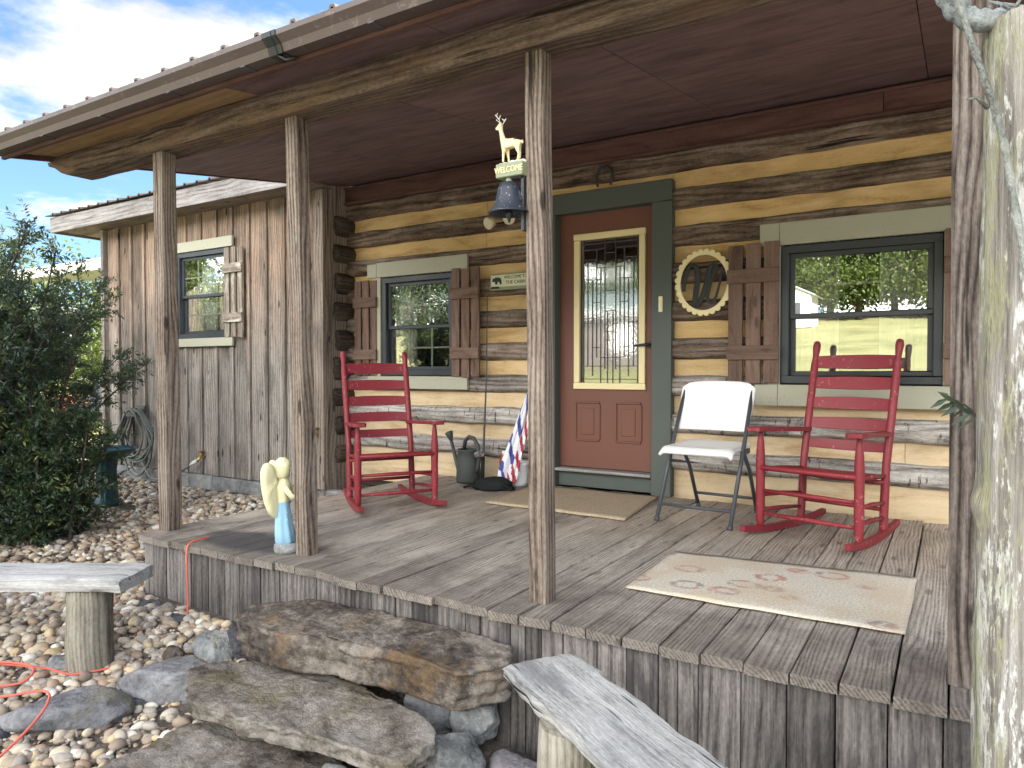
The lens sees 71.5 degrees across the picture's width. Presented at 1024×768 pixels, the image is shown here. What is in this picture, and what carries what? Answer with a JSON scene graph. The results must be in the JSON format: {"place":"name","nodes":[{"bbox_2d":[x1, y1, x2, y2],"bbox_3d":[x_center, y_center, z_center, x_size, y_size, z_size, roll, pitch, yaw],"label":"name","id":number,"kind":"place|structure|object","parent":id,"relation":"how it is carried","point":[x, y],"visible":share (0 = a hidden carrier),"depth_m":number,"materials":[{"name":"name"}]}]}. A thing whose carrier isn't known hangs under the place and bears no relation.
{"place":"outdoors","nodes":[
{"label":"outdoors","id":0,"kind":"place"},
{"bbox_2d":[13,257,100,281],"bbox_3d":[-9.923,-1.273,19.099,8.000,4.354,6.025,1,1,32],"label":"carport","id":1,"kind":"object","parent":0,"point":[94,265],"visible":0.21,"depth_m":15.98,"materials":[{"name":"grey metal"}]},
{"bbox_2d":[47,378,101,420],"bbox_3d":[-8.387,0.446,13.843,1.720,1.124,0.990,0,1,22],"label":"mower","id":2,"kind":"object","parent":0,"point":[100,408],"visible":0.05,"depth_m":13.46,"materials":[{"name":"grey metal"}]},
{"bbox_2d":[0,0,351,373],"label":"sky","id":3,"kind":"structure","parent":0,"point":[54,54],"materials":[{"name":"blue"}]},
{"bbox_2d":[0,376,949,767],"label":"ground","id":4,"kind":"structure","parent":0,"point":[488,748],"depth_m":2.97,"materials":[{"name":"soil"}]},
{"bbox_2d":[0,727,11,738],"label":"boulder","id":5,"kind":"object","parent":4,"relation":"on","point":[4,734],"visible":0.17,"depth_m":2.76,"materials":[{"name":"grey stone"}]},
{"bbox_2d":[0,198,82,541],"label":"shrub","id":6,"kind":"object","parent":4,"relation":"on","point":[22,356],"visible":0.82,"depth_m":5.18,"materials":[{"name":"green plant"}]},
{"bbox_2d":[4,215,101,393],"bbox_3d":[-17.861,-2.665,27.670,7.764,7.715,7.168,0,1,-15],"label":"tree","id":7,"kind":"object","parent":4,"relation":"on","point":[95,341],"visible":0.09,"depth_m":27.21,"materials":[{"name":"green plant"}]},
{"bbox_2d":[0,685,134,733],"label":"boulder","id":8,"kind":"object","parent":4,"relation":"on","point":[94,707],"visible":0.91,"depth_m":2.81,"materials":[{"name":"grey stone"}]},
{"bbox_2d":[0,378,137,548],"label":"shrub","id":9,"kind":"object","parent":4,"relation":"on","point":[43,494],"visible":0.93,"depth_m":5.06,"materials":[{"name":"green plant"}]},
{"bbox_2d":[0,563,153,673],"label":"log bench","id":10,"kind":"object","parent":4,"relation":"on","point":[90,589],"visible":0.85,"depth_m":3.14,"materials":[{"name":"grey wood"}]},
{"bbox_2d":[0,244,155,457],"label":"shrub","id":11,"kind":"object","parent":4,"relation":"on","point":[85,391],"visible":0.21,"depth_m":7.34,"materials":[{"name":"green plant"}]},
{"bbox_2d":[58,339,101,422],"bbox_3d":[-9.258,0.072,17.250,3.760,2.511,3.285,0,1,-6],"label":"tree","id":12,"kind":"object","parent":4,"relation":"on","point":[98,358],"visible":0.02,"depth_m":16.71,"materials":[{"name":"green plant"}]},
{"bbox_2d":[85,503,135,512],"bbox_3d":[-3.657,1.140,6.389,0.563,0.109,0.387,0,1,6],"label":"boulder","id":13,"kind":"object","parent":4,"relation":"on","point":[124,506],"visible":0.16,"depth_m":6.31,"materials":[{"name":"beige stone"}]},
{"bbox_2d":[80,445,137,506],"bbox_3d":[-3.643,0.829,6.388,0.500,0.510,0.500,1,1,32],"label":"birdbath","id":14,"kind":"object","parent":13,"relation":"on","point":[111,465],"visible":0.42,"depth_m":6.33,"materials":[{"name":"teal ceramic"}]},
{"bbox_2d":[132,698,146,707],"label":"boulder","id":15,"kind":"object","parent":4,"relation":"on","point":[142,702],"visible":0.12,"depth_m":2.96,"materials":[{"name":"grey stone"}]},
{"bbox_2d":[137,599,161,606],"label":"boulder","id":16,"kind":"object","parent":4,"relation":"on","point":[143,602],"visible":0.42,"depth_m":3.80,"materials":[{"name":"grey stone"}]},
{"bbox_2d":[117,656,207,705],"bbox_3d":[-1.474,1.280,3.070,0.430,0.154,0.244,0,1,12],"label":"boulder","id":17,"kind":"object","parent":4,"relation":"on","point":[163,682],"visible":0.77,"depth_m":2.98,"materials":[{"name":"grey stone"}]},
{"bbox_2d":[171,612,185,624],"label":"boulder","id":18,"kind":"object","parent":4,"relation":"on","point":[178,617],"visible":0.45,"depth_m":3.63,"materials":[{"name":"grey stone"}]},
{"bbox_2d":[45,177,353,500],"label":"side wing","id":19,"kind":"structure","parent":4,"relation":"on","point":[236,419],"depth_m":7.35,"materials":[{"name":"wood"}]},
{"bbox_2d":[116,405,196,479],"bbox_3d":[-3.972,0.662,7.950,1.462,0.816,0.164,1,1,32],"label":"garden hose","id":20,"kind":"object","parent":19,"relation":"hanging from","point":[139,411],"visible":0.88,"depth_m":8.04,"materials":[{"name":"grey rubber"}]},
{"bbox_2d":[177,235,233,346],"bbox_3d":[-3.279,-0.966,7.644,1.080,1.130,0.187,1,1,32],"label":"window","id":21,"kind":"structure","parent":19,"relation":"in","point":[211,335],"depth_m":7.67,"materials":[{"name":"beige wood"}]},
{"bbox_2d":[190,630,232,663],"bbox_3d":[-1.389,1.255,3.319,0.180,0.155,0.246,-1,1,-38],"label":"boulder","id":22,"kind":"object","parent":4,"relation":"on","point":[212,646],"visible":0.64,"depth_m":3.28,"materials":[{"name":"grey stone"}]},
{"bbox_2d":[98,721,342,767],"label":"stone step","id":23,"kind":"object","parent":4,"relation":"on","point":[207,744],"visible":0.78,"depth_m":2.58,"materials":[{"name":"beige stone"}]},
{"bbox_2d":[227,623,249,658],"bbox_3d":[-1.260,1.237,3.352,0.218,0.198,0.163,0,1,22],"label":"boulder","id":24,"kind":"object","parent":4,"relation":"on","point":[234,642],"visible":0.22,"depth_m":3.28,"materials":[{"name":"grey stone"}]},
{"bbox_2d":[0,472,528,767],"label":"gravel","id":25,"kind":"structure","parent":4,"relation":"on","point":[41,650],"depth_m":3.50,"materials":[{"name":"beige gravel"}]},
{"bbox_2d":[47,654,64,671],"bbox_3d":[-2.038,1.270,3.203,0.153,0.074,0.112,1,1,32],"label":"boulder","id":26,"kind":"object","parent":25,"relation":"on","point":[56,661],"visible":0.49,"depth_m":3.17,"materials":[{"name":"grey stone"}]},
{"bbox_2d":[0,536,209,757],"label":"extension cord","id":27,"kind":"object","parent":25,"relation":"on","point":[11,663],"visible":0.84,"depth_m":3.08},
{"bbox_2d":[154,603,175,613],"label":"boulder","id":28,"kind":"object","parent":25,"relation":"on","point":[164,605],"visible":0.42,"depth_m":3.74,"materials":[{"name":"beige stone"}]},
{"bbox_2d":[161,645,184,659],"bbox_3d":[-1.547,1.238,3.252,0.113,0.077,0.079,1,1,32],"label":"boulder","id":29,"kind":"object","parent":25,"relation":"on","point":[171,651],"visible":0.77,"depth_m":3.23,"materials":[{"name":"brown stone"}]},
{"bbox_2d":[322,763,345,767],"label":"boulder","id":30,"kind":"object","parent":25,"relation":"on","point":[328,765],"visible":1,"depth_m":2.50,"materials":[{"name":"grey stone"}]},
{"bbox_2d":[185,660,436,767],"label":"stone step","id":31,"kind":"object","parent":4,"relation":"on","point":[348,722],"visible":0.94,"depth_m":2.60,"materials":[{"name":"beige stone"}]},
{"bbox_2d":[235,599,514,711],"bbox_3d":[-0.586,1.070,2.900,1.314,0.183,0.354,1,1,26],"label":"stone step","id":32,"kind":"object","parent":31,"relation":"on","point":[451,669],"visible":0.98,"depth_m":2.79,"materials":[{"name":"brown stone"}]},
{"bbox_2d":[403,694,452,734],"bbox_3d":[-0.299,1.275,2.791,0.249,0.188,0.201,0,1,7],"label":"boulder","id":33,"kind":"object","parent":4,"relation":"on","point":[437,716],"visible":0.3,"depth_m":2.70,"materials":[{"name":"grey stone"}]},
{"bbox_2d":[425,731,485,767],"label":"boulder","id":34,"kind":"object","parent":4,"relation":"on","point":[458,750],"visible":0.83,"depth_m":2.47,"materials":[{"name":"grey stone"}]},
{"bbox_2d":[449,703,499,744],"bbox_3d":[-0.139,1.285,2.725,0.198,0.155,0.160,0,1,17],"label":"boulder","id":35,"kind":"object","parent":4,"relation":"on","point":[480,724],"visible":0.58,"depth_m":2.66,"materials":[{"name":"grey stone"}]},
{"bbox_2d":[0,0,1023,767],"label":"front porch","id":36,"kind":"object","parent":4,"relation":"on","point":[354,92],"visible":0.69,"depth_m":3.26,"materials":[{"name":"brown wood"}]},
{"bbox_2d":[260,457,295,554],"bbox_3d":[-1.167,0.616,3.634,0.191,0.485,0.196,0,1,-6],"label":"angel statue","id":37,"kind":"object","parent":36,"relation":"on","point":[277,488],"visible":0.98,"depth_m":3.59,"materials":[{"name":"yellow ceramic"}]},
{"bbox_2d":[340,351,446,512],"bbox_3d":[-0.865,0.300,4.928,0.625,1.067,0.806,-1,1,-25],"label":"rocking chair","id":38,"kind":"object","parent":36,"relation":"on","point":[354,420],"visible":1,"depth_m":5.09,"materials":[{"name":"red paint"}]},
{"bbox_2d":[445,431,480,483],"bbox_3d":[-0.408,0.604,5.944,0.208,0.410,0.445,-1,2,-43],"label":"watering can","id":39,"kind":"object","parent":36,"relation":"on","point":[467,465],"visible":0.94,"depth_m":5.81,"materials":[{"name":"grey metal"}]},
{"bbox_2d":[474,296,488,477],"bbox_3d":[-0.250,0.041,5.836,0.090,1.552,0.291,0,1,6],"label":"fishing rod","id":40,"kind":"object","parent":36,"relation":"on","point":[477,454],"visible":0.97,"depth_m":5.81,"materials":[{"name":"black plastic"}]},
{"bbox_2d":[463,476,514,491],"bbox_3d":[-0.172,0.784,5.556,0.423,0.128,0.242,0,1,12],"label":"cloth bag","id":41,"kind":"object","parent":36,"relation":"on","point":[494,483],"visible":0.93,"depth_m":5.48,"materials":[{"name":"black fabric"}]},
{"bbox_2d":[488,113,528,231],"bbox_3d":[-0.011,-0.847,2.854,0.170,0.471,0.170,1,1,32],"label":"welcome bell","id":42,"kind":"object","parent":36,"relation":"hanging from","point":[510,202],"visible":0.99,"depth_m":2.82,"materials":[{"name":"black metal"}]},
{"bbox_2d":[498,392,527,477],"bbox_3d":[0.038,0.389,5.646,0.316,0.866,0.107,0,1,-14],"label":"flag","id":43,"kind":"object","parent":36,"relation":"on","point":[508,458],"visible":0.81,"depth_m":5.63,"materials":[{"name":"multicoloured fabric"}]},
{"bbox_2d":[507,414,527,483],"bbox_3d":[0.081,0.460,5.617,0.259,0.725,0.087,0,1,-23],"label":"flag","id":44,"kind":"object","parent":36,"relation":"on","point":[513,472],"visible":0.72,"depth_m":5.59,"materials":[{"name":"multicoloured fabric"}]},
{"bbox_2d":[513,460,527,485],"bbox_3d":[0.028,0.720,5.724,0.212,0.185,0.234,1,1,32],"label":"bucket","id":45,"kind":"object","parent":36,"relation":"on","point":[522,479],"visible":0.48,"depth_m":5.65,"materials":[{"name":"white plastic"}]},
{"bbox_2d":[484,486,657,520],"bbox_3d":[0.447,0.819,5.016,1.102,0.017,0.872,1,1,32],"label":"doormat","id":46,"kind":"object","parent":36,"relation":"on","point":[604,504],"visible":0.82,"depth_m":4.93,"materials":[{"name":"beige fabric"}]},
{"bbox_2d":[654,381,755,530],"bbox_3d":[1.256,0.416,4.494,0.486,0.868,0.648,1,1,36],"label":"folding chair","id":47,"kind":"object","parent":36,"relation":"on","point":[718,405],"visible":0.99,"depth_m":4.52,"materials":[{"name":"grey metal"}]},
{"bbox_2d":[625,551,917,634],"bbox_3d":[1.128,0.859,3.083,1.068,0.007,0.817,1,1,32],"label":"rug","id":48,"kind":"object","parent":36,"relation":"on","point":[874,600],"visible":1,"depth_m":2.99,"materials":[{"name":"beige fabric"}]},
{"bbox_2d":[740,339,903,551],"bbox_3d":[1.775,0.297,3.986,0.837,1.109,0.649,-1,2,-42],"label":"rocking chair","id":49,"kind":"object","parent":36,"relation":"on","point":[859,477],"visible":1,"depth_m":4.03,"materials":[{"name":"red paint"}]},
{"bbox_2d":[489,748,536,767],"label":"boulder","id":50,"kind":"object","parent":4,"relation":"on","point":[502,758],"visible":0.98,"depth_m":2.50,"materials":[{"name":"grey stone"}]},
{"bbox_2d":[502,654,727,767],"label":"log bench","id":51,"kind":"object","parent":4,"relation":"on","point":[588,714],"visible":1,"depth_m":1.91,"materials":[{"name":"grey wood"}]},
{"bbox_2d":[332,64,952,547],"bbox_3d":[3.987,-1.627,7.599,9.272,5.515,7.528,1,1,32],"label":"log cabin","id":52,"kind":"object","parent":4,"relation":"on","point":[826,222],"visible":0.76,"depth_m":5.18,"materials":[{"name":"brown wood"}]},
{"bbox_2d":[367,254,468,389],"bbox_3d":[-0.825,-0.540,6.477,1.150,1.165,0.192,1,1,32],"label":"window","id":53,"kind":"structure","parent":52,"relation":"in","point":[405,279],"depth_m":6.52,"materials":[{"name":"beige wood"}]},
{"bbox_2d":[483,217,514,229],"bbox_3d":[-0.067,-1.333,5.814,0.299,0.143,0.219,1,1,32],"label":"floodlight","id":54,"kind":"object","parent":52,"relation":"attached to","point":[489,223],"visible":0.65,"depth_m":5.78,"materials":[{"name":"white paint"}]},
{"bbox_2d":[490,272,526,290],"bbox_3d":[-0.012,-0.845,5.856,0.400,0.135,0.023,1,1,32],"label":"welcome sign","id":55,"kind":"object","parent":52,"relation":"attached to","point":[509,281],"visible":0.93,"depth_m":5.86,"materials":[{"name":"beige wood"}]},
{"bbox_2d":[595,165,613,186],"bbox_3d":[0.706,-1.587,5.421,0.154,0.160,0.045,1,1,32],"label":"horseshoe","id":56,"kind":"object","parent":52,"relation":"attached to","point":[605,167],"visible":1,"depth_m":5.41,"materials":[{"name":"black metal"}]},
{"bbox_2d":[560,205,651,471],"bbox_3d":[0.731,-0.341,5.523,0.805,2.005,0.104,1,1,32],"label":"door","id":57,"kind":"structure","parent":52,"relation":"in","point":[607,425],"depth_m":5.55,"materials":[{"name":"paint"}]},
{"bbox_2d":[675,249,728,315],"bbox_3d":[1.353,-0.716,5.018,0.415,0.471,0.018,1,1,32],"label":"monogram sign","id":58,"kind":"object","parent":52,"relation":"attached to","point":[707,285],"visible":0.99,"depth_m":5.02,"materials":[{"name":"beige wood"}]},
{"bbox_2d":[754,205,950,409],"bbox_3d":[2.251,-0.461,4.575,1.295,1.222,0.192,1,1,32],"label":"window","id":59,"kind":"structure","parent":52,"relation":"in","point":[912,275],"depth_m":4.54,"materials":[{"name":"beige wood"}]},
{"bbox_2d":[935,0,1023,767],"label":"rustic log post","id":60,"kind":"object","parent":4,"relation":"on","point":[997,664],"visible":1,"depth_m":1.56,"materials":[{"name":"grey wood"}]},
{"bbox_2d":[931,392,975,428],"bbox_3d":[1.171,0.732,1.828,0.182,1.424,0.064,0,1,23],"label":"sprig","id":61,"kind":"object","parent":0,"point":[967,410],"visible":0.46,"depth_m":1.82,"materials":[{"name":"green plant"}]}
]}

